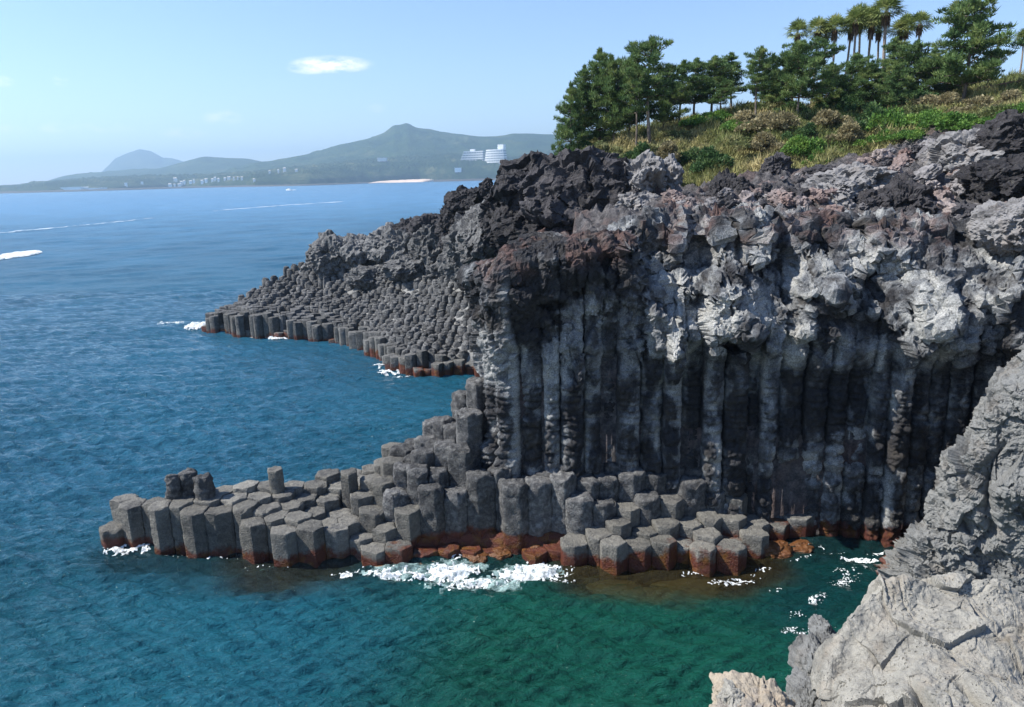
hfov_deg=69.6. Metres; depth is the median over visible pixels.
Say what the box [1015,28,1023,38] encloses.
palm tree
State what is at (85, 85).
sky
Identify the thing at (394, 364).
basalt column
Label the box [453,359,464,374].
basalt column
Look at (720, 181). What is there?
lava outcrop
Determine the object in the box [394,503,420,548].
basalt column
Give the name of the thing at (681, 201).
loose boulder
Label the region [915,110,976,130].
bush
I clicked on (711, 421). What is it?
basalt shaft
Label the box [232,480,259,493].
basalt column
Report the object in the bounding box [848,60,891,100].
pine tree
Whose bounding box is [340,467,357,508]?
basalt column
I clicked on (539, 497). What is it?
basalt column
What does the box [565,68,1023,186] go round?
scrub
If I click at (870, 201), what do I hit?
loose boulder
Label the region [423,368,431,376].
basalt column
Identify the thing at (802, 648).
boulder
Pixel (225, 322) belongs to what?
basalt column
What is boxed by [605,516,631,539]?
basalt column
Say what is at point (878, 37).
palm tree
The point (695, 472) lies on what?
basalt column
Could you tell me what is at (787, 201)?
loose boulder
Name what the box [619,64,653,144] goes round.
pine tree
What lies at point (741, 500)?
basalt column
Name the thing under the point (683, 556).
basalt column
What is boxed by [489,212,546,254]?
lava outcrop
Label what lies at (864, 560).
foam
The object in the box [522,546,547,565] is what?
basalt column
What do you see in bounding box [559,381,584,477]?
basalt shaft
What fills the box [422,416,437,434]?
basalt column
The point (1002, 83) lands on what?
wooden rail
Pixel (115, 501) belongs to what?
basalt column
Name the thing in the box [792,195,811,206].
loose boulder
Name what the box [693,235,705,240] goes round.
lava outcrop
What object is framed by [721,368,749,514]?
basalt shaft
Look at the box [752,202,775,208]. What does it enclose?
lava outcrop
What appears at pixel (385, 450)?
basalt column
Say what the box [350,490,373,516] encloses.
basalt column
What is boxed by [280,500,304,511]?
basalt column
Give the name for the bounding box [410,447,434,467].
basalt column
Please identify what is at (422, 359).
basalt column
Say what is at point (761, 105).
bush
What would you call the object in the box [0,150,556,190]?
coast
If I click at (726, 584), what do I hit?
foam
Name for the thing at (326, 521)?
basalt column
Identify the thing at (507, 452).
basalt shaft
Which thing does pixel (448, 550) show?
basalt column
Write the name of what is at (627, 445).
basalt shaft
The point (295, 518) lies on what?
basalt column
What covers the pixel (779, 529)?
basalt column
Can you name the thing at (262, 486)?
basalt column
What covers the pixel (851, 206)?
loose boulder
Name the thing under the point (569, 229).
lava outcrop
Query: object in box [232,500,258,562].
basalt column
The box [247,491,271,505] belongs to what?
basalt column
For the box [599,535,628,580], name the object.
basalt column
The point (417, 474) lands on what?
basalt column
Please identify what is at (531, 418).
basalt shaft
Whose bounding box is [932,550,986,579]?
sea rock
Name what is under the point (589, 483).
basalt column
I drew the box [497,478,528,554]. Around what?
basalt column
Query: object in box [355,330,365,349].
basalt column
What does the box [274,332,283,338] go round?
basalt column
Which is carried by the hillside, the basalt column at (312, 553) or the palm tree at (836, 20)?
the palm tree at (836, 20)
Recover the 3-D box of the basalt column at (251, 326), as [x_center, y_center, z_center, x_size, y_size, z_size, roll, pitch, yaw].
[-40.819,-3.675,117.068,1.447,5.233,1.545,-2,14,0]
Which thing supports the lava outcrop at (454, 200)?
on the hillside
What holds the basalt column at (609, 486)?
on the ledge base at (491, 539)
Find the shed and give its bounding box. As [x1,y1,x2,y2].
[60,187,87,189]
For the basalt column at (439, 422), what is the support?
on the ledge base at (491, 539)
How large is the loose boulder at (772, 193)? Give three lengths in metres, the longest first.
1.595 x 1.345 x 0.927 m
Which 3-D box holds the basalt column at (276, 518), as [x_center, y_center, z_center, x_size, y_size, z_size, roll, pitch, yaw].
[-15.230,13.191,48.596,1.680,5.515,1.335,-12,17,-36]
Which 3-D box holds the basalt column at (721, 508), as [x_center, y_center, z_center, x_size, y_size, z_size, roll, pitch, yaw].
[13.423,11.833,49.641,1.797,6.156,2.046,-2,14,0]
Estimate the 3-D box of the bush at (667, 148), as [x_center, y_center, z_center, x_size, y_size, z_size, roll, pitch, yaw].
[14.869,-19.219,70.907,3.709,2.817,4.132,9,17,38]
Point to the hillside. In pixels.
(788, 491)
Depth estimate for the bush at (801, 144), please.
64.55 m
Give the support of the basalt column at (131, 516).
on the ledge base at (491, 539)
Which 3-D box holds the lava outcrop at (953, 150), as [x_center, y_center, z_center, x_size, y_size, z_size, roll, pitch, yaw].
[34.851,-14.717,56.356,6.068,4.890,9.434,-2,14,0]
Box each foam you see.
[0,250,41,259]
[103,544,287,567]
[158,321,205,329]
[250,336,285,338]
[331,554,574,590]
[374,363,407,376]
[682,554,810,591]
[781,577,858,633]
[818,545,883,575]
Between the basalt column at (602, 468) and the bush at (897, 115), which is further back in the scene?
the bush at (897, 115)
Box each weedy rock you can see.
[460,548,488,563]
[489,546,511,559]
[530,544,542,547]
[585,579,644,592]
[650,578,727,594]
[765,540,792,560]
[789,539,813,552]
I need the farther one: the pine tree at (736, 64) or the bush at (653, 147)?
the pine tree at (736, 64)
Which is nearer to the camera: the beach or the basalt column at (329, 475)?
the basalt column at (329, 475)
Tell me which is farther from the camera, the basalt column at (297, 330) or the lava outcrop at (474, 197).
the basalt column at (297, 330)
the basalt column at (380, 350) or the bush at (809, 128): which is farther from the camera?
the basalt column at (380, 350)
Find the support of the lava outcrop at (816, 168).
on the hillside
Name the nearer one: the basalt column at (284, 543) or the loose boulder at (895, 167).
the basalt column at (284, 543)
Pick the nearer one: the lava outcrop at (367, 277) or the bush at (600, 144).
the bush at (600, 144)
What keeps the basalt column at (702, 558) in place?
on the ledge base at (491, 539)
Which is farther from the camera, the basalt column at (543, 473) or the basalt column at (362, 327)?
the basalt column at (362, 327)
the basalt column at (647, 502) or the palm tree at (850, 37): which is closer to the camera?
the basalt column at (647, 502)
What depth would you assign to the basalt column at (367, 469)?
53.62 m
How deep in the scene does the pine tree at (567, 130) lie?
78.83 m
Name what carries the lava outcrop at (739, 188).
on the hillside
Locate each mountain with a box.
[102,149,182,171]
[214,123,575,173]
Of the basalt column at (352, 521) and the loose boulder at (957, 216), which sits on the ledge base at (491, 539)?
the basalt column at (352, 521)
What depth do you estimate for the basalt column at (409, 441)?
53.83 m
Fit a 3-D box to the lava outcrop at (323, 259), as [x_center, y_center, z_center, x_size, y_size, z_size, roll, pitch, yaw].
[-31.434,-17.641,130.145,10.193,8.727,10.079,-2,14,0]
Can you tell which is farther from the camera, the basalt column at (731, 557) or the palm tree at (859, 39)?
the palm tree at (859, 39)
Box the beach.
[371,179,433,182]
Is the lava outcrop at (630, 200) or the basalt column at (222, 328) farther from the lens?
the basalt column at (222, 328)
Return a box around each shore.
[0,182,367,193]
[433,178,495,181]
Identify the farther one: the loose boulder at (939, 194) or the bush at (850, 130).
the bush at (850, 130)
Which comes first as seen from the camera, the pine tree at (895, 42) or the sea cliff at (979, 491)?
the sea cliff at (979, 491)
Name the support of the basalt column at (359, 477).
on the ledge base at (491, 539)
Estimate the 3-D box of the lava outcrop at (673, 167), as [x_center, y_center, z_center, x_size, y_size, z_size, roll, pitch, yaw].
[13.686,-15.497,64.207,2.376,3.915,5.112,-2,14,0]
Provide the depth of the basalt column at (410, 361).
91.21 m
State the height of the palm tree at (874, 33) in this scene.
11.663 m
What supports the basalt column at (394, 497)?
on the ledge base at (491, 539)
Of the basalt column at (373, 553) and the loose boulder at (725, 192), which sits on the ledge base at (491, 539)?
the basalt column at (373, 553)
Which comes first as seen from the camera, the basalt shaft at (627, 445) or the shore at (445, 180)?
the basalt shaft at (627, 445)
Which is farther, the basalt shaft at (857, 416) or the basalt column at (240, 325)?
the basalt column at (240, 325)
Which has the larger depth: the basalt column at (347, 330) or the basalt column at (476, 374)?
the basalt column at (347, 330)
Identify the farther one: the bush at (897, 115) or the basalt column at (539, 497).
the bush at (897, 115)
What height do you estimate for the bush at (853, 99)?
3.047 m
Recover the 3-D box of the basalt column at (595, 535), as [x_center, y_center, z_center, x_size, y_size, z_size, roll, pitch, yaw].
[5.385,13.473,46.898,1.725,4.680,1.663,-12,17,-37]
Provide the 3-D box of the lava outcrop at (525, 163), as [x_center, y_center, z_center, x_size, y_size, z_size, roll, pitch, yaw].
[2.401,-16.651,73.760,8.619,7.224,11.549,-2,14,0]
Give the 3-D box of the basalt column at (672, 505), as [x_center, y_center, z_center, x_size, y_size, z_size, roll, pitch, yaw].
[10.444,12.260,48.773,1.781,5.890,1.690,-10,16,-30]
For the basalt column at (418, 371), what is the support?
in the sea
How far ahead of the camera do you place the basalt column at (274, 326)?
114.92 m
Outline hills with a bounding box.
[49,157,261,180]
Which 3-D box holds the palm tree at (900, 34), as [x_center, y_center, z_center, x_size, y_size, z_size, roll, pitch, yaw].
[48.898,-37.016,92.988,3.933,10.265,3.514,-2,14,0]
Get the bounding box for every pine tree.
[551,81,591,155]
[558,47,623,139]
[559,64,602,141]
[586,53,643,144]
[605,56,651,134]
[618,34,676,142]
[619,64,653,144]
[643,62,696,127]
[667,59,710,124]
[676,57,715,114]
[692,54,740,111]
[701,78,742,110]
[706,52,748,107]
[742,46,776,114]
[750,55,780,100]
[763,78,793,104]
[764,36,849,112]
[807,61,855,104]
[837,52,874,93]
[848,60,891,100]
[872,36,913,97]
[873,61,915,109]
[888,39,944,98]
[914,47,948,91]
[921,0,1023,100]
[929,57,963,92]
[986,47,1010,84]
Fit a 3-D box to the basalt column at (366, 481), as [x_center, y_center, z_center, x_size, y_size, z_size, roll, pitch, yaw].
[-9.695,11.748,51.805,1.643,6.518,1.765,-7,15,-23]
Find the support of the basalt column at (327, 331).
on the ledge base at (469, 362)
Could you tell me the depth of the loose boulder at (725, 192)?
54.71 m
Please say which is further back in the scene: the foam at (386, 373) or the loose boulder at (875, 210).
the foam at (386, 373)
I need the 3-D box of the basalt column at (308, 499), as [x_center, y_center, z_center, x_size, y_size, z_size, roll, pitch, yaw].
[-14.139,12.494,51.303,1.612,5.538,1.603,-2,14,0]
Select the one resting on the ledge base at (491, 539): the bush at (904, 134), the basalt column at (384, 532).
the basalt column at (384, 532)
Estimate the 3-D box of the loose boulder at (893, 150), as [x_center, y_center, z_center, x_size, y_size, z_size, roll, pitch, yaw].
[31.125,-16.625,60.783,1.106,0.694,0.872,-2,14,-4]
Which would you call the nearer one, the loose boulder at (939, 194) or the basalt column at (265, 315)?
the loose boulder at (939, 194)
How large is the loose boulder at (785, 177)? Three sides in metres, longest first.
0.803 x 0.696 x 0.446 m
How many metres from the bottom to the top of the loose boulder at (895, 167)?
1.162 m
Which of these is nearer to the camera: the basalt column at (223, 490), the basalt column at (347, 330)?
the basalt column at (223, 490)
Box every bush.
[561,139,592,150]
[582,140,623,152]
[617,140,650,158]
[648,143,689,151]
[653,139,682,161]
[654,129,714,140]
[676,145,700,162]
[678,113,724,128]
[689,144,734,172]
[701,109,734,120]
[705,135,764,151]
[719,118,753,133]
[733,109,757,131]
[733,110,800,132]
[736,131,787,153]
[738,96,782,112]
[768,101,832,114]
[780,134,827,159]
[781,122,824,139]
[801,153,831,164]
[806,91,877,112]
[806,109,854,127]
[825,120,867,144]
[833,87,892,113]
[852,100,892,132]
[853,128,896,147]
[866,104,916,132]
[884,128,928,142]
[901,104,939,114]
[902,107,963,127]
[906,88,939,104]
[909,91,969,105]
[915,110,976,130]
[934,116,994,131]
[947,94,998,111]
[969,103,1018,117]
[993,101,1023,117]
[994,88,1022,103]
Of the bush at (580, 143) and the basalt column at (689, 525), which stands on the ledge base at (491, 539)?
the basalt column at (689, 525)
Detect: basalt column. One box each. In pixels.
[99,521,124,548]
[109,493,138,523]
[118,497,146,547]
[142,496,163,543]
[147,499,175,554]
[164,474,182,499]
[169,495,193,554]
[177,467,197,496]
[180,504,208,558]
[192,472,215,500]
[193,495,222,507]
[201,325,206,332]
[204,505,235,556]
[205,318,210,332]
[209,315,219,332]
[214,312,222,324]
[215,485,232,495]
[219,324,224,330]
[220,492,247,525]
[223,313,228,332]
[227,312,236,333]
[229,315,236,336]
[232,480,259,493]
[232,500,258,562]
[234,315,245,337]
[239,310,249,328]
[239,516,272,582]
[245,329,250,336]
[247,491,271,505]
[249,313,257,337]
[252,314,263,338]
[253,502,281,518]
[256,480,270,493]
[262,312,271,337]
[264,510,288,582]
[267,466,284,494]
[268,316,279,337]
[270,524,300,582]
[271,490,295,502]
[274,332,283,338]
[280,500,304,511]
[284,480,304,494]
[284,510,312,527]
[286,319,296,338]
[292,321,302,339]
[293,493,317,509]
[296,519,327,578]
[302,319,310,338]
[303,480,327,496]
[304,505,325,519]
[306,320,316,341]
[312,324,322,341]
[315,468,340,485]
[316,493,340,511]
[317,317,325,324]
[320,517,337,526]
[322,322,333,340]
[324,523,349,574]
[326,508,350,517]
[327,480,342,507]
[334,326,342,343]
[338,327,347,345]
[338,514,359,537]
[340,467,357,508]
[340,469,361,477]
[345,327,354,345]
[348,331,356,348]
[349,532,372,560]
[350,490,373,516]
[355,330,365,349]
[358,326,368,330]
[358,475,365,489]
[359,504,384,532]
[360,473,380,490]
[360,542,385,565]
[362,464,373,474]
[363,331,369,339]
[363,338,369,355]
[368,331,373,337]
[369,336,377,357]
[372,475,393,506]
[372,522,396,543]
[374,331,382,335]
[374,336,385,358]
[374,457,382,473]
[378,343,383,360]
[380,456,403,475]
[381,442,400,456]
[382,486,409,522]
[383,343,393,354]
[384,353,395,369]
[385,537,412,563]
[387,345,396,353]
[390,355,399,370]
[390,443,414,456]
[393,461,410,490]
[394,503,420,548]
[395,347,405,355]
[398,355,405,373]
[404,353,416,375]
[404,438,413,445]
[404,453,410,462]
[405,463,428,504]
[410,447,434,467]
[413,367,423,376]
[413,435,433,448]
[413,545,438,557]
[416,349,428,368]
[417,483,445,546]
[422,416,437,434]
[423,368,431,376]
[424,438,440,446]
[428,465,449,489]
[431,362,443,376]
[433,415,455,439]
[434,439,455,466]
[435,354,446,361]
[438,542,459,558]
[443,360,453,374]
[443,421,455,440]
[443,486,467,539]
[447,442,472,486]
[450,390,466,420]
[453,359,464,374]
[454,407,483,468]
[460,544,481,555]
[465,366,473,373]
[465,376,487,440]
[466,469,496,539]
[473,365,479,376]
[481,547,503,553]
[488,464,512,531]
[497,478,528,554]
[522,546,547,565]
[525,475,552,536]
[534,470,551,477]
[543,541,560,576]
[550,470,576,534]
[558,463,562,470]
[560,533,587,588]
[565,490,594,534]
[576,472,600,500]
[583,463,603,472]
[585,526,611,583]
[592,498,616,527]
[594,472,618,501]
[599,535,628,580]
[604,462,618,475]
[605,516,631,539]
[616,466,645,501]
[616,501,639,527]
[624,536,651,587]
[631,524,657,539]
[633,490,660,525]
[645,470,666,494]
[650,534,676,587]
[651,516,679,538]
[659,493,684,519]
[676,474,706,516]
[676,537,692,579]
[679,516,702,539]
[680,467,684,476]
[685,468,701,477]
[688,540,716,580]
[693,527,722,545]
[696,509,722,533]
[706,489,724,513]
[716,539,746,592]
[718,512,746,537]
[722,535,741,541]
[725,493,747,515]
[739,525,768,589]
[747,514,769,533]
[767,518,789,576]
[783,514,814,537]
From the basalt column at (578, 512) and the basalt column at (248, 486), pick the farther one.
the basalt column at (248, 486)
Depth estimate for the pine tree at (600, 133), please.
80.51 m
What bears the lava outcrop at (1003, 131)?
on the hillside
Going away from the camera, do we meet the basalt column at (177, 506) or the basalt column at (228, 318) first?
the basalt column at (177, 506)
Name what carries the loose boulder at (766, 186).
on the hillside
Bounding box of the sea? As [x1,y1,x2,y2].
[0,180,893,706]
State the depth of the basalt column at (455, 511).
48.03 m
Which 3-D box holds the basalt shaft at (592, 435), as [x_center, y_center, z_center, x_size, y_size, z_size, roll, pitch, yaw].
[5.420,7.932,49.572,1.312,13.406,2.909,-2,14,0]
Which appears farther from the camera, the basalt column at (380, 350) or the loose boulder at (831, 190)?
the basalt column at (380, 350)
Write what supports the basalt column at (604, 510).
on the ledge base at (491, 539)
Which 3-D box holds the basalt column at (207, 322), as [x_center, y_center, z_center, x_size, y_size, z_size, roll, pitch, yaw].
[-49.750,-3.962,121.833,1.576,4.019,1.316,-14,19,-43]
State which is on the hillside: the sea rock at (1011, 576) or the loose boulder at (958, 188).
the loose boulder at (958, 188)
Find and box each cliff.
[457,199,1023,390]
[873,344,1023,592]
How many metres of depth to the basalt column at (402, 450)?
51.97 m
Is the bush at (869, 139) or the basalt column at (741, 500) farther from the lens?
the bush at (869, 139)
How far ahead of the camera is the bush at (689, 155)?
70.37 m
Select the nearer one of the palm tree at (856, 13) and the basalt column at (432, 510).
the basalt column at (432, 510)
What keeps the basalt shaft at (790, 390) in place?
on the hillside
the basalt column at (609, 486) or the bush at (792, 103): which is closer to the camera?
the basalt column at (609, 486)
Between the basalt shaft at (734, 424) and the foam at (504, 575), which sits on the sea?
the foam at (504, 575)
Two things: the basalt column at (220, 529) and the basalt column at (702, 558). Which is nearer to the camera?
the basalt column at (702, 558)
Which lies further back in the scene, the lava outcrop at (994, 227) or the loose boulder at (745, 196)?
the loose boulder at (745, 196)
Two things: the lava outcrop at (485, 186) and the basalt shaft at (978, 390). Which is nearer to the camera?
the basalt shaft at (978, 390)
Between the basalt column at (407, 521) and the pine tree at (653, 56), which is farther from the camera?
the pine tree at (653, 56)
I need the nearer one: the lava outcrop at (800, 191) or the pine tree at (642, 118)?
the lava outcrop at (800, 191)
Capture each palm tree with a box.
[783,17,812,42]
[805,15,830,78]
[818,24,839,67]
[821,12,851,61]
[838,16,866,90]
[842,4,871,93]
[844,2,868,54]
[860,4,883,56]
[862,0,909,62]
[862,17,883,48]
[864,22,891,68]
[886,18,915,40]
[893,12,917,40]
[905,10,933,38]
[942,0,970,26]
[1013,30,1023,73]
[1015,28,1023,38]
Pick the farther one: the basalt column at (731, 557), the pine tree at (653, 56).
the pine tree at (653, 56)
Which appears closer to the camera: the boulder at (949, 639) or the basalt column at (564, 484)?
the boulder at (949, 639)
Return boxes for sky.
[0,0,1023,185]
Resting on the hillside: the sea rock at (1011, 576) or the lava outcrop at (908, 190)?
the lava outcrop at (908, 190)
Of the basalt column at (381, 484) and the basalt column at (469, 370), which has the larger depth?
the basalt column at (469, 370)
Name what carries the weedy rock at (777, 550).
in the sea
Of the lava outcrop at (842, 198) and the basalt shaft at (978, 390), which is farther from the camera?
the lava outcrop at (842, 198)
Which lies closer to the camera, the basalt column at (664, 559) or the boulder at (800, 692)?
the boulder at (800, 692)
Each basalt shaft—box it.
[479,388,498,469]
[493,386,521,478]
[521,382,542,475]
[543,382,560,473]
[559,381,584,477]
[583,376,601,478]
[603,374,616,461]
[615,373,640,471]
[639,371,664,473]
[661,372,682,493]
[681,366,702,475]
[700,367,723,509]
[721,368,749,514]
[745,365,759,513]
[754,366,780,520]
[777,368,804,462]
[800,369,830,535]
[819,371,848,536]
[838,370,871,537]
[861,371,890,540]
[878,373,915,547]
[901,375,930,537]
[919,374,950,522]
[941,376,973,450]
[967,380,988,425]
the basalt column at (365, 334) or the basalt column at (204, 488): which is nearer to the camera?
the basalt column at (204, 488)
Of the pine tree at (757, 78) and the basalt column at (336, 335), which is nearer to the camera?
the pine tree at (757, 78)
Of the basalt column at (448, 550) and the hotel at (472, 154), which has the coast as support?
the hotel at (472, 154)
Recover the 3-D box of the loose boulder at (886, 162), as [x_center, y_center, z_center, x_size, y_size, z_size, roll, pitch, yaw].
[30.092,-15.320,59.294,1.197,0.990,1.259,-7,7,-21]
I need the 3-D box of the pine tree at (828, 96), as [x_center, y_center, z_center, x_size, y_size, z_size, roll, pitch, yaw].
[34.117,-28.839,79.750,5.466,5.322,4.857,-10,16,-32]
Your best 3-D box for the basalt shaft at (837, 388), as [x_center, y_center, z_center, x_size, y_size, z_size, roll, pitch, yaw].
[21.088,7.663,48.513,1.502,13.687,2.224,-2,14,0]
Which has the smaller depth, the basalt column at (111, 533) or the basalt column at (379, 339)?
the basalt column at (111, 533)
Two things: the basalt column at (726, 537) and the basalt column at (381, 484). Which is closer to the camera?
the basalt column at (726, 537)
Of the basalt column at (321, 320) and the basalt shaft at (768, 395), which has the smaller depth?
the basalt shaft at (768, 395)
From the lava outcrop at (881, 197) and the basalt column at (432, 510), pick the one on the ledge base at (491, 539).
the basalt column at (432, 510)
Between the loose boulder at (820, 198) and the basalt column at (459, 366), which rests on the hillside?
the loose boulder at (820, 198)
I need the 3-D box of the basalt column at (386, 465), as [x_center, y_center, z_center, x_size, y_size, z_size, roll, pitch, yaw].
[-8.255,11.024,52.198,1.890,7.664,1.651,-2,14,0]
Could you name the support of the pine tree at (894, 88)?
on the hillside
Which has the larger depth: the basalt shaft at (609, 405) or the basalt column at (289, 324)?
the basalt column at (289, 324)
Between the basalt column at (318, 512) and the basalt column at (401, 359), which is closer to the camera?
the basalt column at (318, 512)
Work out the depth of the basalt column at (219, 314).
121.39 m
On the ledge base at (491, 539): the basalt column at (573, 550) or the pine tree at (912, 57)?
the basalt column at (573, 550)
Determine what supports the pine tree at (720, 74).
on the hillside
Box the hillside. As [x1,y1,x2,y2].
[487,79,1023,534]
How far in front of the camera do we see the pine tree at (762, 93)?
84.38 m
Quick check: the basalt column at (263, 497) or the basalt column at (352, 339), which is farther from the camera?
the basalt column at (352, 339)
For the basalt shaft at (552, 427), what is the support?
on the ledge base at (491, 539)
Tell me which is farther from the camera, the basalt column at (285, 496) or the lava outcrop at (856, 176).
the lava outcrop at (856, 176)
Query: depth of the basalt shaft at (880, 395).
47.18 m
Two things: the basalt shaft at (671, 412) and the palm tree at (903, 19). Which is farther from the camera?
the palm tree at (903, 19)
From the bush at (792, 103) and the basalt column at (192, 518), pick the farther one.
the bush at (792, 103)
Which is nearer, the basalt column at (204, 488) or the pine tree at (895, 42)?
the basalt column at (204, 488)
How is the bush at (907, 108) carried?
on the hillside
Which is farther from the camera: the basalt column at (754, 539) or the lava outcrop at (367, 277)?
the lava outcrop at (367, 277)
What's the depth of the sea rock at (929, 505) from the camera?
41.15 m
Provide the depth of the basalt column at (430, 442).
51.34 m
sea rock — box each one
[890,552,898,564]
[912,519,938,560]
[923,489,942,529]
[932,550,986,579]
[976,558,1023,592]
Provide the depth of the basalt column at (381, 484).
49.47 m
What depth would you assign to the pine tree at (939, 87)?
79.37 m
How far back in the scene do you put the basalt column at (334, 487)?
51.64 m
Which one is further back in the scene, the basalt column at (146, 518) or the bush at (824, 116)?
the bush at (824, 116)
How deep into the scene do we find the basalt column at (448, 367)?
90.06 m
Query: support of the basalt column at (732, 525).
on the ledge base at (491, 539)
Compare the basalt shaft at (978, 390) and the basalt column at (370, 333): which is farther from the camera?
the basalt column at (370, 333)
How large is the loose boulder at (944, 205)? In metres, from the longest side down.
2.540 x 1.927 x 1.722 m
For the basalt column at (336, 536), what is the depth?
47.16 m
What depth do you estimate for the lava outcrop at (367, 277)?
121.06 m
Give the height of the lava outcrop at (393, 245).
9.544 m
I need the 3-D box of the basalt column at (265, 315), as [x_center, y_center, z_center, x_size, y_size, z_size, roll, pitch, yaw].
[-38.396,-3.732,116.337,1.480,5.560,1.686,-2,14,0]
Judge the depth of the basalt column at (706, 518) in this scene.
47.29 m
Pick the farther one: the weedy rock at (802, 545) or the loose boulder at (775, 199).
the loose boulder at (775, 199)
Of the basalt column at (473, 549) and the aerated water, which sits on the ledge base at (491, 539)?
the basalt column at (473, 549)
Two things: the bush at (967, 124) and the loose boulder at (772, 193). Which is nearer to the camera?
the loose boulder at (772, 193)
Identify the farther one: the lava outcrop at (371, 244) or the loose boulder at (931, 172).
the lava outcrop at (371, 244)
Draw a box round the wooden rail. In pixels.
[977,80,1022,88]
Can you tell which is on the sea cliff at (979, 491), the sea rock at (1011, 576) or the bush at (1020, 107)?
the sea rock at (1011, 576)
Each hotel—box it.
[461,149,484,160]
[485,144,506,163]
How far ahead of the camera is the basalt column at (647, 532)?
46.47 m
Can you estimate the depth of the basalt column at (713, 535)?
45.93 m
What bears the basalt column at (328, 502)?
on the ledge base at (491, 539)
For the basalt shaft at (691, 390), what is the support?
on the ledge base at (491, 539)
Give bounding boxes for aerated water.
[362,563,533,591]
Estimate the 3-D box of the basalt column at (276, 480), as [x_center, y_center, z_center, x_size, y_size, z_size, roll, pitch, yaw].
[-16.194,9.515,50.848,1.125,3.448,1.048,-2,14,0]
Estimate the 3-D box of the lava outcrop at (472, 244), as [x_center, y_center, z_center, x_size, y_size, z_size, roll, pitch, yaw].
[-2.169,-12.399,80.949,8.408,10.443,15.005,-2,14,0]
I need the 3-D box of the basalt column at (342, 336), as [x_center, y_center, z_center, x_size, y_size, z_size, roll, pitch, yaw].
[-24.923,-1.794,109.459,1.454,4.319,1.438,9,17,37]
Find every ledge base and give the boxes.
[145,530,773,590]
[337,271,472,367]
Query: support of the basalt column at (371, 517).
on the ledge base at (491, 539)
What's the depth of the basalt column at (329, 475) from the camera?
52.83 m
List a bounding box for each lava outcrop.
[298,260,310,274]
[306,229,345,278]
[332,233,372,268]
[345,264,387,290]
[362,222,393,264]
[376,224,410,263]
[380,253,424,282]
[392,216,411,231]
[407,221,441,267]
[408,213,439,237]
[426,261,445,280]
[434,204,454,250]
[436,212,464,281]
[443,185,473,216]
[455,199,496,264]
[457,186,483,215]
[478,169,525,240]
[478,177,492,196]
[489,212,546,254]
[496,150,557,178]
[511,145,629,227]
[546,206,604,231]
[578,156,641,209]
[602,190,659,211]
[624,149,667,192]
[664,153,683,189]
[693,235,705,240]
[708,167,749,196]
[730,183,763,193]
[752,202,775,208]
[759,151,792,174]
[772,186,814,206]
[801,164,836,175]
[801,180,854,209]
[805,161,898,198]
[853,187,893,206]
[883,172,940,214]
[919,127,1004,172]
[950,153,1023,203]
[965,196,1023,257]
[971,109,1023,158]
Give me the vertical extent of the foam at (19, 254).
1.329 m
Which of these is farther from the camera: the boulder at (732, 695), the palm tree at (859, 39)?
the palm tree at (859, 39)
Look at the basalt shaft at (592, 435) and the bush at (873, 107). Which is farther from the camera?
the bush at (873, 107)
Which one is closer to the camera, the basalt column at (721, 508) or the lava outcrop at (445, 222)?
the basalt column at (721, 508)
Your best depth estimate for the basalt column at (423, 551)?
47.18 m
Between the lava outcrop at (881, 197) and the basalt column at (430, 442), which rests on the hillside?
the lava outcrop at (881, 197)
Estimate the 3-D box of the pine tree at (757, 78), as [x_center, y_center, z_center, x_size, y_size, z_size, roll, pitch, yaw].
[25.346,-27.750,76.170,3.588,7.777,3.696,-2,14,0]
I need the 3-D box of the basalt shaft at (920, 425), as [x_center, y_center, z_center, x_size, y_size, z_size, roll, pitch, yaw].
[25.924,7.866,47.554,1.263,13.424,2.344,2,14,13]
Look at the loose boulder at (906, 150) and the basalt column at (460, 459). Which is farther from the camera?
the loose boulder at (906, 150)
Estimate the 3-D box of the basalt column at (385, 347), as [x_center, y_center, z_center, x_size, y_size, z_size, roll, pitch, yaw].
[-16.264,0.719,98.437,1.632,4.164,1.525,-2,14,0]
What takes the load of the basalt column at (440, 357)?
on the ledge base at (469, 362)
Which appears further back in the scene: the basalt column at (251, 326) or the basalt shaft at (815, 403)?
the basalt column at (251, 326)
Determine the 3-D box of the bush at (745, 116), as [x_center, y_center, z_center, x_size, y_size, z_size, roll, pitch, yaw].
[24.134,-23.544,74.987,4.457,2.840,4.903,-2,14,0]
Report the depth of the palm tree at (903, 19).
90.78 m
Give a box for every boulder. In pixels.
[661,189,686,201]
[663,197,675,202]
[675,196,683,200]
[676,199,686,204]
[681,190,692,196]
[704,197,719,205]
[709,670,795,706]
[717,187,734,197]
[717,195,743,208]
[717,678,743,706]
[738,190,757,203]
[753,187,762,192]
[754,192,762,199]
[760,181,771,191]
[766,187,785,200]
[769,192,793,206]
[770,190,793,205]
[778,175,787,181]
[780,196,793,205]
[785,665,821,706]
[787,631,820,677]
[792,176,805,183]
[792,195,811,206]
[804,174,813,178]
[807,187,826,199]
[808,614,836,643]
[810,572,1023,706]
[813,193,829,203]
[824,187,848,198]
[824,204,844,211]
[846,202,856,209]
[856,157,874,164]
[858,202,870,209]
[860,197,876,205]
[870,148,892,161]
[874,207,889,215]
[878,158,892,166]
[885,148,896,153]
[887,164,903,173]
[892,153,915,166]
[898,148,911,155]
[910,144,924,152]
[913,163,942,182]
[915,145,927,161]
[918,138,935,150]
[925,180,941,189]
[933,189,955,201]
[935,197,956,214]
[944,183,952,188]
[950,178,965,194]
[950,200,976,217]
[951,212,970,219]
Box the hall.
[377,158,386,161]

